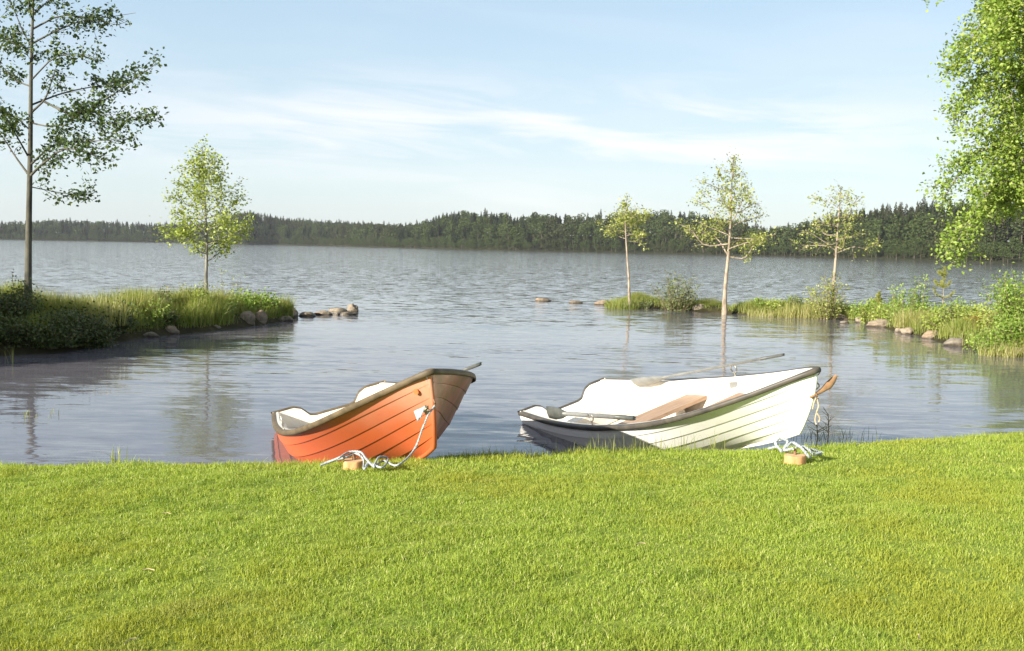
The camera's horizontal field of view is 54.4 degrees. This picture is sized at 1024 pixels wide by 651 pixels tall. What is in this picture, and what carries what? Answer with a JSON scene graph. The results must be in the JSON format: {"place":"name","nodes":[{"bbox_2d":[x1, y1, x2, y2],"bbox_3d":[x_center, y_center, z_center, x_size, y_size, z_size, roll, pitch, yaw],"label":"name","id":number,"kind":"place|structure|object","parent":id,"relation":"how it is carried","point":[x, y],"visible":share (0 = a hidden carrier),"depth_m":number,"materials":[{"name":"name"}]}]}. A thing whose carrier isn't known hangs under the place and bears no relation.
{"place":"outdoors","nodes":[
{"label":"outdoors","id":0,"kind":"place"},
{"bbox_2d":[0,313,295,354],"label":"spit","id":1,"kind":"structure","parent":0,"point":[239,323],"depth_m":23.07,"materials":[{"name":"soil"}]},
{"bbox_2d":[0,310,36,343],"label":"shrub","id":2,"kind":"object","parent":1,"relation":"on","point":[4,326],"visible":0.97,"depth_m":18.83,"materials":[{"name":"green plant"}]},
{"bbox_2d":[6,269,38,309],"bbox_3d":[-9.860,-0.614,20.056,0.558,1.060,0.583,4,6,35],"label":"sapling","id":3,"kind":"object","parent":1,"relation":"on","point":[25,291],"visible":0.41,"depth_m":19.98,"materials":[{"name":"green plant"}]},
{"bbox_2d":[0,287,51,320],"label":"shrub","id":4,"kind":"object","parent":1,"relation":"on","point":[19,306],"visible":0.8,"depth_m":19.64,"materials":[{"name":"green plant"}]},
{"bbox_2d":[0,285,56,313],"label":"grass clump","id":5,"kind":"object","parent":1,"relation":"on","point":[40,303],"visible":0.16,"depth_m":20.64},
{"bbox_2d":[1,309,93,349],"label":"shrub","id":6,"kind":"object","parent":1,"relation":"on","point":[52,338],"visible":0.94,"depth_m":19.10,"materials":[{"name":"green plant"}]},
{"bbox_2d":[34,289,97,319],"bbox_3d":[-9.444,-0.435,21.086,2.388,0.767,1.800,1,5,0],"label":"grass clump","id":7,"kind":"object","parent":1,"relation":"on","point":[58,303],"visible":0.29,"depth_m":20.89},
{"bbox_2d":[19,300,116,342],"bbox_3d":[-9.027,-0.070,20.039,2.120,0.865,1.848,1,5,0],"label":"shrub","id":8,"kind":"object","parent":1,"relation":"on","point":[95,324],"visible":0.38,"depth_m":19.84,"materials":[{"name":"green plant"}]},
{"bbox_2d":[38,290,130,326],"bbox_3d":[-9.274,-0.396,21.195,2.440,0.792,2.116,3,5,25],"label":"grass clump","id":9,"kind":"object","parent":1,"relation":"on","point":[114,309],"visible":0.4,"depth_m":21.22,"materials":[{"name":"plant"}]},
{"bbox_2d":[0,0,168,302],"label":"alder tree","id":10,"kind":"object","parent":1,"relation":"on","point":[82,109],"visible":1,"depth_m":19.89,"materials":[{"name":"green plant"}]},
{"bbox_2d":[76,319,121,348],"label":"shrub","id":11,"kind":"object","parent":1,"relation":"on","point":[97,343],"visible":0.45,"depth_m":20.30,"materials":[{"name":"green plant"}]},
{"bbox_2d":[93,301,138,335],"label":"shrub","id":12,"kind":"object","parent":1,"relation":"on","point":[123,328],"visible":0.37,"depth_m":21.60,"materials":[{"name":"green plant"}]},
{"bbox_2d":[108,292,138,317],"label":"leafy weed","id":13,"kind":"object","parent":1,"relation":"on","point":[125,304],"visible":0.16,"depth_m":22.63,"materials":[{"name":"green plant"}]},
{"bbox_2d":[111,302,151,325],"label":"grass clump","id":14,"kind":"object","parent":1,"relation":"on","point":[140,321],"visible":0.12,"depth_m":22.66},
{"bbox_2d":[110,288,169,317],"bbox_3d":[-8.956,-0.551,23.544,1.300,0.726,1.430,6,6,45],"label":"grass clump","id":15,"kind":"object","parent":1,"relation":"on","point":[142,302],"visible":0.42,"depth_m":23.56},
{"bbox_2d":[134,311,156,328],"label":"leafy weed","id":16,"kind":"object","parent":1,"relation":"on","point":[144,321],"visible":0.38,"depth_m":22.98,"materials":[{"name":"green plant"}]},
{"bbox_2d":[0,277,297,343],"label":"spit grass","id":17,"kind":"structure","parent":1,"relation":"on","point":[193,312],"depth_m":24.58,"materials":[{"name":"plant"}]},
{"bbox_2d":[143,332,159,337],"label":"rock","id":18,"kind":"object","parent":1,"relation":"on","point":[151,335],"visible":0.69,"depth_m":22.61,"materials":[{"name":"stone"}]},
{"bbox_2d":[116,288,193,309],"bbox_3d":[-9.017,-0.679,25.375,2.231,0.681,1.724,-1,5,-26],"label":"grass clump","id":19,"kind":"object","parent":1,"relation":"on","point":[175,302],"visible":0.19,"depth_m":25.08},
{"bbox_2d":[144,298,171,325],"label":"leafy weed","id":20,"kind":"object","parent":1,"relation":"on","point":[158,313],"visible":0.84,"depth_m":23.36,"materials":[{"name":"green plant"}]},
{"bbox_2d":[153,284,175,306],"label":"leafy weed","id":21,"kind":"object","parent":1,"relation":"on","point":[166,292],"visible":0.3,"depth_m":24.72,"materials":[{"name":"green plant"}]},
{"bbox_2d":[157,305,183,325],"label":"leafy weed","id":22,"kind":"object","parent":1,"relation":"on","point":[173,318],"visible":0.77,"depth_m":23.64,"materials":[{"name":"green plant"}]},
{"bbox_2d":[165,325,179,334],"bbox_3d":[-8.065,0.168,23.504,0.378,0.343,0.346,-3,6,-40],"label":"rock","id":23,"kind":"object","parent":1,"relation":"on","point":[171,329],"visible":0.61,"depth_m":23.41,"materials":[{"name":"stone"}]},
{"bbox_2d":[193,283,211,304],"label":"leafy weed","id":24,"kind":"object","parent":1,"relation":"on","point":[198,295],"visible":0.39,"depth_m":25.14,"materials":[{"name":"green plant"}]},
{"bbox_2d":[153,133,257,290],"bbox_3d":[-8.418,-2.924,27.847,2.849,4.822,2.979,1,5,0],"label":"aspen tree","id":25,"kind":"object","parent":1,"relation":"on","point":[224,220],"visible":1,"depth_m":27.61,"materials":[{"name":"green plant"}]},
{"bbox_2d":[223,298,237,316],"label":"leafy weed","id":26,"kind":"object","parent":1,"relation":"on","point":[230,304],"visible":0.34,"depth_m":25.93,"materials":[{"name":"green plant"}]},
{"bbox_2d":[240,311,254,324],"bbox_3d":[-7.026,-0.067,26.345,0.487,0.629,0.360,1,5,0],"label":"rock","id":27,"kind":"object","parent":1,"relation":"on","point":[249,317],"visible":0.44,"depth_m":26.23,"materials":[{"name":"stone"}]},
{"bbox_2d":[232,286,283,311],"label":"shrub","id":28,"kind":"object","parent":1,"relation":"on","point":[260,302],"visible":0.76,"depth_m":27.54,"materials":[{"name":"green plant"}]},
{"bbox_2d":[255,310,267,323],"bbox_3d":[-6.798,-0.147,26.904,0.394,0.563,0.325,-2,5,-32],"label":"rock","id":29,"kind":"object","parent":1,"relation":"on","point":[261,317],"visible":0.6,"depth_m":26.81,"materials":[{"name":"stone"}]},
{"bbox_2d":[0,239,1023,466],"bbox_3d":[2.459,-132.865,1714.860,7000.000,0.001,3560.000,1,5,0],"label":"lake","id":30,"kind":"structure","parent":0,"point":[210,397],"depth_m":21.51,"materials":[{"name":"grey liquid"}]},
{"bbox_2d":[328,308,347,312],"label":"rock","id":31,"kind":"object","parent":30,"relation":"in","point":[334,310],"visible":0.6,"depth_m":31.86,"materials":[{"name":"stone"}]},
{"bbox_2d":[347,303,358,311],"bbox_3d":[-5.199,-0.481,32.494,0.374,0.497,0.367,-1,5,-23],"label":"rock","id":32,"kind":"object","parent":30,"relation":"in","point":[352,307],"visible":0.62,"depth_m":32.35,"materials":[{"name":"stone"}]},
{"bbox_2d":[271,368,475,463],"bbox_3d":[-1.360,0.911,9.964,1.831,1.037,4.638,-15,4,-21],"label":"rowing boat","id":33,"kind":"object","parent":30,"relation":"on","point":[376,419],"visible":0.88,"depth_m":8.55,"materials":[{"name":"wood"}]},
{"bbox_2d":[320,405,435,469],"bbox_3d":[-1.053,0.871,7.732,0.896,0.494,0.395,1,5,0],"label":"mooring rope","id":34,"kind":"object","parent":33,"relation":"attached to","point":[420,411],"visible":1,"depth_m":7.80,"materials":[{"name":"fabric"}]},
{"bbox_2d":[428,362,481,384],"bbox_3d":[-0.906,0.625,10.140,0.130,0.816,2.755,-1,5,-25],"label":"oar","id":35,"kind":"object","parent":33,"relation":"in","point":[473,366],"visible":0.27,"depth_m":9.03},
{"bbox_2d":[603,295,642,309],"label":"grass clump","id":36,"kind":"object","parent":30,"relation":"in","point":[616,304],"visible":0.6,"depth_m":36.63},
{"bbox_2d":[517,365,820,452],"bbox_3d":[1.756,0.922,10.863,1.749,0.991,4.430,-19,7,-29],"label":"rowing boat","id":37,"kind":"object","parent":30,"relation":"on","point":[735,411],"visible":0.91,"depth_m":10.37,"materials":[{"name":"white wood"}]},
{"bbox_2d":[546,406,636,420],"bbox_3d":[0.856,1.038,11.248,0.059,0.329,1.882,-1,5,-27],"label":"oar","id":38,"kind":"object","parent":37,"relation":"in","point":[556,413],"visible":0.97,"depth_m":11.40,"materials":[{"name":"wood"}]},
{"bbox_2d":[630,353,784,386],"bbox_3d":[2.130,0.526,11.312,0.130,0.687,2.589,-1,5,-28],"label":"oar","id":39,"kind":"object","parent":37,"relation":"in","point":[644,381],"visible":1,"depth_m":11.63,"materials":[{"name":"wood"}]},
{"bbox_2d":[812,372,820,424],"bbox_3d":[2.753,0.640,9.010,0.084,0.513,0.064,1,5,0],"label":"bow lashing","id":40,"kind":"object","parent":37,"relation":"attached to","point":[816,414],"visible":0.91,"depth_m":9.00,"materials":[{"name":"beige fabric"}]},
{"bbox_2d":[809,374,837,397],"bbox_3d":[2.826,0.553,9.024,0.280,0.214,0.034,0,5,-17],"label":"wooden stick","id":41,"kind":"object","parent":37,"relation":"attached to","point":[829,384],"visible":1,"depth_m":9.03,"materials":[{"name":"brown wood"}]},
{"bbox_2d":[0,430,1023,650],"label":"lawn ground","id":42,"kind":"structure","parent":0,"point":[389,622],"depth_m":5.24,"materials":[{"name":"plant"}]},
{"bbox_2d":[105,444,127,463],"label":"weed clump","id":43,"kind":"object","parent":42,"relation":"on","point":[112,460],"visible":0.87,"depth_m":8.16,"materials":[{"name":"green plant"}]},
{"bbox_2d":[343,454,362,469],"bbox_3d":[-1.247,1.137,7.869,0.177,0.250,0.164,1,5,0],"label":"log stump","id":44,"kind":"object","parent":42,"relation":"on","point":[353,463],"visible":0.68,"depth_m":7.81,"materials":[{"name":"wood"}]},
{"bbox_2d":[784,448,805,464],"bbox_3d":[2.354,1.149,8.288,0.189,0.250,0.175,1,5,0],"label":"log stump","id":45,"kind":"object","parent":42,"relation":"on","point":[796,458],"visible":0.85,"depth_m":8.23,"materials":[{"name":"wood"}]},
{"bbox_2d":[767,437,822,457],"bbox_3d":[2.406,1.035,8.621,0.430,0.239,0.767,1,5,0],"label":"mooring rope","id":46,"kind":"object","parent":45,"relation":"attached to","point":[803,448],"visible":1,"depth_m":8.30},
{"bbox_2d":[791,424,880,444],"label":"bank weeds","id":47,"kind":"object","parent":42,"relation":"on","point":[834,434],"visible":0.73,"depth_m":9.87,"materials":[{"name":"green plant"}]},
{"bbox_2d":[916,0,1023,273],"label":"birch tree","id":48,"kind":"object","parent":42,"relation":"on","point":[1002,30],"visible":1,"depth_m":17.29,"materials":[{"name":"green plant"}]},
{"bbox_2d":[0,233,1023,262],"bbox_3d":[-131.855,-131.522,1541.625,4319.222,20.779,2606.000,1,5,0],"label":"shore","id":49,"kind":"structure","parent":0,"point":[883,256],"depth_m":640.78,"materials":[{"name":"plant"}]},
{"bbox_2d":[0,208,1023,260],"bbox_3d":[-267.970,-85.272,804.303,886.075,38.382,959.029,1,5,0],"label":"forest","id":50,"kind":"object","parent":49,"relation":"on","point":[455,230],"visible":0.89,"depth_m":726.67,"materials":[{"name":"plant"}]},
{"bbox_2d":[765,227,781,254],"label":"shore tree","id":51,"kind":"object","parent":49,"relation":"on","point":[773,238],"visible":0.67,"depth_m":554.62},
{"bbox_2d":[780,223,800,254],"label":"shore tree","id":52,"kind":"object","parent":49,"relation":"on","point":[787,232],"visible":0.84,"depth_m":541.96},
{"bbox_2d":[805,226,822,243],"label":"shore tree","id":53,"kind":"object","parent":49,"relation":"on","point":[809,239],"visible":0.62,"depth_m":521.11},
{"bbox_2d":[842,222,859,253],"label":"shore tree","id":54,"kind":"object","parent":49,"relation":"on","point":[853,228],"visible":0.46,"depth_m":488.74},
{"bbox_2d":[852,219,868,242],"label":"shore tree","id":55,"kind":"object","parent":49,"relation":"on","point":[861,225],"visible":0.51,"depth_m":480.56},
{"bbox_2d":[863,218,880,240],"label":"shore tree","id":56,"kind":"object","parent":49,"relation":"on","point":[871,221],"visible":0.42,"depth_m":473.24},
{"bbox_2d":[864,220,880,246],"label":"shore tree","id":57,"kind":"object","parent":49,"relation":"on","point":[868,235],"visible":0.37,"depth_m":469.73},
{"bbox_2d":[868,219,882,244],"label":"shore tree","id":58,"kind":"object","parent":49,"relation":"on","point":[880,226],"visible":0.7,"depth_m":462.41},
{"bbox_2d":[879,213,891,251],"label":"spruce tree","id":59,"kind":"object","parent":49,"relation":"on","point":[884,238],"visible":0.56,"depth_m":456.15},
{"bbox_2d":[879,239,893,251],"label":"shore tree","id":60,"kind":"object","parent":49,"relation":"on","point":[886,245],"visible":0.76,"depth_m":446.54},
{"bbox_2d":[886,224,901,244],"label":"shore tree","id":61,"kind":"object","parent":49,"relation":"on","point":[896,232],"visible":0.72,"depth_m":447.36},
{"bbox_2d":[883,213,906,244],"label":"shore tree","id":62,"kind":"object","parent":49,"relation":"on","point":[894,222],"visible":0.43,"depth_m":452.59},
{"bbox_2d":[897,213,907,249],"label":"spruce tree","id":63,"kind":"object","parent":49,"relation":"on","point":[901,233],"visible":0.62,"depth_m":444.69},
{"bbox_2d":[904,216,927,239],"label":"shore tree","id":64,"kind":"object","parent":49,"relation":"on","point":[909,231],"visible":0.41,"depth_m":432.57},
{"bbox_2d":[909,219,925,243],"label":"shore tree","id":65,"kind":"object","parent":49,"relation":"on","point":[919,225],"visible":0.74,"depth_m":429.06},
{"bbox_2d":[917,214,935,242],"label":"shore tree","id":66,"kind":"object","parent":49,"relation":"on","point":[922,236],"visible":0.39,"depth_m":424.18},
{"bbox_2d":[925,213,946,241],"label":"shore tree","id":67,"kind":"object","parent":49,"relation":"on","point":[927,226],"visible":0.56,"depth_m":408.76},
{"bbox_2d":[931,215,952,244],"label":"shore tree","id":68,"kind":"object","parent":49,"relation":"on","point":[940,230],"visible":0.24,"depth_m":403.84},
{"bbox_2d":[985,247,997,261],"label":"shore tree","id":69,"kind":"object","parent":49,"relation":"on","point":[992,252],"visible":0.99,"depth_m":344.91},
{"bbox_2d":[979,212,1009,244],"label":"shore tree","id":70,"kind":"object","parent":49,"relation":"on","point":[990,231],"visible":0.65,"depth_m":361.25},
{"bbox_2d":[981,217,1007,248],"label":"shore tree","id":71,"kind":"object","parent":49,"relation":"on","point":[987,241],"visible":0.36,"depth_m":363.76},
{"bbox_2d":[993,239,1010,259],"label":"shore tree","id":72,"kind":"object","parent":49,"relation":"on","point":[999,246],"visible":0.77,"depth_m":346.37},
{"bbox_2d":[996,212,1008,253],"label":"spruce tree","id":73,"kind":"object","parent":49,"relation":"on","point":[1002,231],"visible":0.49,"depth_m":358.60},
{"bbox_2d":[1004,238,1020,258],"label":"shore tree","id":74,"kind":"object","parent":49,"relation":"on","point":[1011,241],"visible":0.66,"depth_m":345.86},
{"bbox_2d":[1008,211,1023,255],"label":"shore tree","id":75,"kind":"object","parent":49,"relation":"on","point":[1017,229],"visible":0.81,"depth_m":352.20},
{"bbox_2d":[1009,207,1023,249],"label":"spruce tree","id":76,"kind":"object","parent":49,"relation":"on","point":[1014,234],"visible":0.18,"depth_m":362.10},
{"bbox_2d":[1013,243,1023,260],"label":"shore tree","id":77,"kind":"object","parent":49,"relation":"on","point":[1021,246],"visible":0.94,"depth_m":335.02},
{"bbox_2d":[0,0,1023,241],"label":"sky","id":78,"kind":"structure","parent":0,"point":[374,111],"materials":[{"name":"blue"}]},
{"bbox_2d":[489,432,755,456],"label":"bank grass","id":79,"kind":"structure","parent":0,"point":[634,445],"depth_m":9.15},
{"bbox_2d":[603,301,1023,356],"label":"spit","id":80,"kind":"structure","parent":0,"point":[713,309],"depth_m":33.16,"materials":[{"name":"soil"}]},
{"bbox_2d":[596,193,652,307],"bbox_3d":[4.059,-2.741,36.482,2.142,4.233,2.504,1,5,0],"label":"aspen tree","id":81,"kind":"object","parent":80,"relation":"on","point":[630,222],"visible":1,"depth_m":36.38,"materials":[{"name":"green plant"}]},
{"bbox_2d":[632,294,653,308],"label":"shrub","id":82,"kind":"object","parent":80,"relation":"on","point":[645,304],"visible":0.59,"depth_m":36.88,"materials":[{"name":"green plant"}]},
{"bbox_2d":[649,270,702,311],"bbox_3d":[6.008,-1.172,36.177,2.016,1.676,1.759,1,5,0],"label":"willow shrub","id":83,"kind":"object","parent":80,"relation":"on","point":[674,305],"visible":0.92,"depth_m":36.09,"materials":[{"name":"green plant"}]},
{"bbox_2d":[669,146,781,314],"bbox_3d":[7.409,-3.202,34.599,3.560,5.991,3.261,4,5,30],"label":"aspen tree","id":84,"kind":"object","parent":80,"relation":"on","point":[731,208],"visible":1,"depth_m":34.45,"materials":[{"name":"green plant"}]},
{"bbox_2d":[747,306,783,316],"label":"grass clump","id":85,"kind":"object","parent":80,"relation":"on","point":[762,314],"visible":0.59,"depth_m":33.92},
{"bbox_2d":[765,297,789,312],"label":"shrub","id":86,"kind":"object","parent":80,"relation":"on","point":[774,304],"visible":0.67,"depth_m":34.33,"materials":[{"name":"green plant"}]},
{"bbox_2d":[776,300,821,318],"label":"grass clump","id":87,"kind":"object","parent":80,"relation":"on","point":[804,313],"visible":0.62,"depth_m":33.44,"materials":[{"name":"plant"}]},
{"bbox_2d":[610,290,1023,350],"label":"spit grass","id":88,"kind":"structure","parent":80,"relation":"on","point":[960,329],"depth_m":31.17,"materials":[{"name":"plant"}]},
{"bbox_2d":[805,269,850,319],"bbox_3d":[10.496,-1.000,33.077,1.441,2.021,1.407,1,5,0],"label":"shrub","id":89,"kind":"object","parent":80,"relation":"on","point":[823,307],"visible":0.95,"depth_m":33.00,"materials":[{"name":"green plant"}]},
{"bbox_2d":[789,179,883,315],"bbox_3d":[10.829,-2.476,33.332,2.569,4.780,2.511,-2,5,-32],"label":"aspen tree","id":90,"kind":"object","parent":80,"relation":"on","point":[841,239],"visible":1,"depth_m":33.20,"materials":[{"name":"green plant"}]},
{"bbox_2d":[844,299,877,317],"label":"shrub","id":91,"kind":"object","parent":80,"relation":"on","point":[857,309],"visible":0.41,"depth_m":31.97,"materials":[{"name":"green plant"}]},
{"bbox_2d":[856,305,872,322],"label":"leafy weed","id":92,"kind":"object","parent":80,"relation":"on","point":[863,316],"visible":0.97,"depth_m":31.61,"materials":[{"name":"green plant"}]},
{"bbox_2d":[866,319,891,326],"bbox_3d":[11.095,-0.047,30.087,0.809,0.325,0.376,1,5,0],"label":"rock","id":93,"kind":"object","parent":80,"relation":"on","point":[879,323],"visible":0.61,"depth_m":29.96,"materials":[{"name":"stone"}]},
{"bbox_2d":[867,300,902,320],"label":"shrub","id":94,"kind":"object","parent":80,"relation":"on","point":[878,315],"visible":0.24,"depth_m":30.45,"materials":[{"name":"green plant"}]},
{"bbox_2d":[888,281,906,318],"bbox_3d":[11.498,-0.656,29.829,0.631,1.341,0.630,-2,5,-34],"label":"sapling","id":95,"kind":"object","parent":80,"relation":"on","point":[895,300],"visible":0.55,"depth_m":29.75,"materials":[{"name":"green plant"}]},
{"bbox_2d":[900,327,914,334],"bbox_3d":[10.952,0.184,27.550,0.379,0.282,0.309,4,5,34],"label":"rock","id":96,"kind":"object","parent":80,"relation":"on","point":[909,330],"visible":0.88,"depth_m":27.44,"materials":[{"name":"stone"}]},
{"bbox_2d":[875,289,941,323],"bbox_3d":[11.697,-0.525,29.253,2.104,1.075,1.650,1,5,0],"label":"shrub","id":97,"kind":"object","parent":80,"relation":"on","point":[921,306],"visible":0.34,"depth_m":29.17,"materials":[{"name":"green plant"}]},
{"bbox_2d":[889,305,933,327],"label":"grass clump","id":98,"kind":"object","parent":80,"relation":"on","point":[902,319],"visible":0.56,"depth_m":28.19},
{"bbox_2d":[902,274,930,311],"bbox_3d":[11.951,-0.784,29.419,0.792,1.506,0.707,3,5,28],"label":"sapling","id":99,"kind":"object","parent":80,"relation":"on","point":[916,295],"visible":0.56,"depth_m":29.39,"materials":[{"name":"green plant"}]},
{"bbox_2d":[921,330,938,338],"bbox_3d":[11.095,0.280,26.256,0.587,0.336,0.383,1,5,0],"label":"rock","id":100,"kind":"object","parent":80,"relation":"on","point":[928,334],"visible":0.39,"depth_m":26.16,"materials":[{"name":"stone"}]},
{"bbox_2d":[933,266,954,307],"bbox_3d":[12.327,-0.878,28.597,0.771,1.714,0.552,1,5,0],"label":"pine sapling","id":101,"kind":"object","parent":80,"relation":"on","point":[941,283],"visible":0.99,"depth_m":28.55,"materials":[{"name":"green plant"}]},
{"bbox_2d":[916,305,972,328],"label":"shrub","id":102,"kind":"object","parent":80,"relation":"on","point":[932,320],"visible":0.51,"depth_m":26.52,"materials":[{"name":"green plant"}]},
{"bbox_2d":[940,301,960,324],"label":"leafy weed","id":103,"kind":"object","parent":80,"relation":"on","point":[950,310],"visible":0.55,"depth_m":26.50,"materials":[{"name":"green plant"}]},
{"bbox_2d":[943,337,964,345],"bbox_3d":[10.866,0.447,24.277,0.656,0.298,0.405,1,5,0],"label":"rock","id":104,"kind":"object","parent":80,"relation":"on","point":[953,341],"visible":0.6,"depth_m":24.12,"materials":[{"name":"stone"}]},
{"bbox_2d":[934,296,981,314],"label":"shrub","id":105,"kind":"object","parent":80,"relation":"on","point":[957,302],"visible":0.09,"depth_m":27.84,"materials":[{"name":"green plant"}]},
{"bbox_2d":[963,310,997,329],"bbox_3d":[12.134,-0.116,25.385,1.124,0.595,0.950,-1,5,-23],"label":"fern patch","id":106,"kind":"object","parent":80,"relation":"on","point":[975,316],"visible":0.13,"depth_m":25.42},
{"bbox_2d":[956,299,1012,325],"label":"shrub","id":107,"kind":"object","parent":80,"relation":"on","point":[977,308],"visible":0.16,"depth_m":26.22,"materials":[{"name":"green plant"}]},
{"bbox_2d":[981,302,998,332],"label":"leafy weed","id":108,"kind":"object","parent":80,"relation":"on","point":[988,321],"visible":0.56,"depth_m":24.16,"materials":[{"name":"green plant"}]},
{"bbox_2d":[963,325,1023,355],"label":"shrub","id":109,"kind":"object","parent":80,"relation":"on","point":[977,340],"visible":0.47,"depth_m":22.41,"materials":[{"name":"green plant"}]},
{"bbox_2d":[975,262,1023,326],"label":"shrub","id":110,"kind":"object","parent":80,"relation":"on","point":[1010,296],"visible":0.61,"depth_m":23.24,"materials":[{"name":"green plant"}]},
{"bbox_2d":[977,340,1023,357],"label":"grass clump","id":111,"kind":"object","parent":80,"relation":"on","point":[1014,350],"visible":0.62,"depth_m":21.84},
{"bbox_2d":[984,309,1023,346],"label":"shrub","id":112,"kind":"object","parent":80,"relation":"on","point":[1004,331],"visible":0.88,"depth_m":22.15,"materials":[{"name":"green plant"}]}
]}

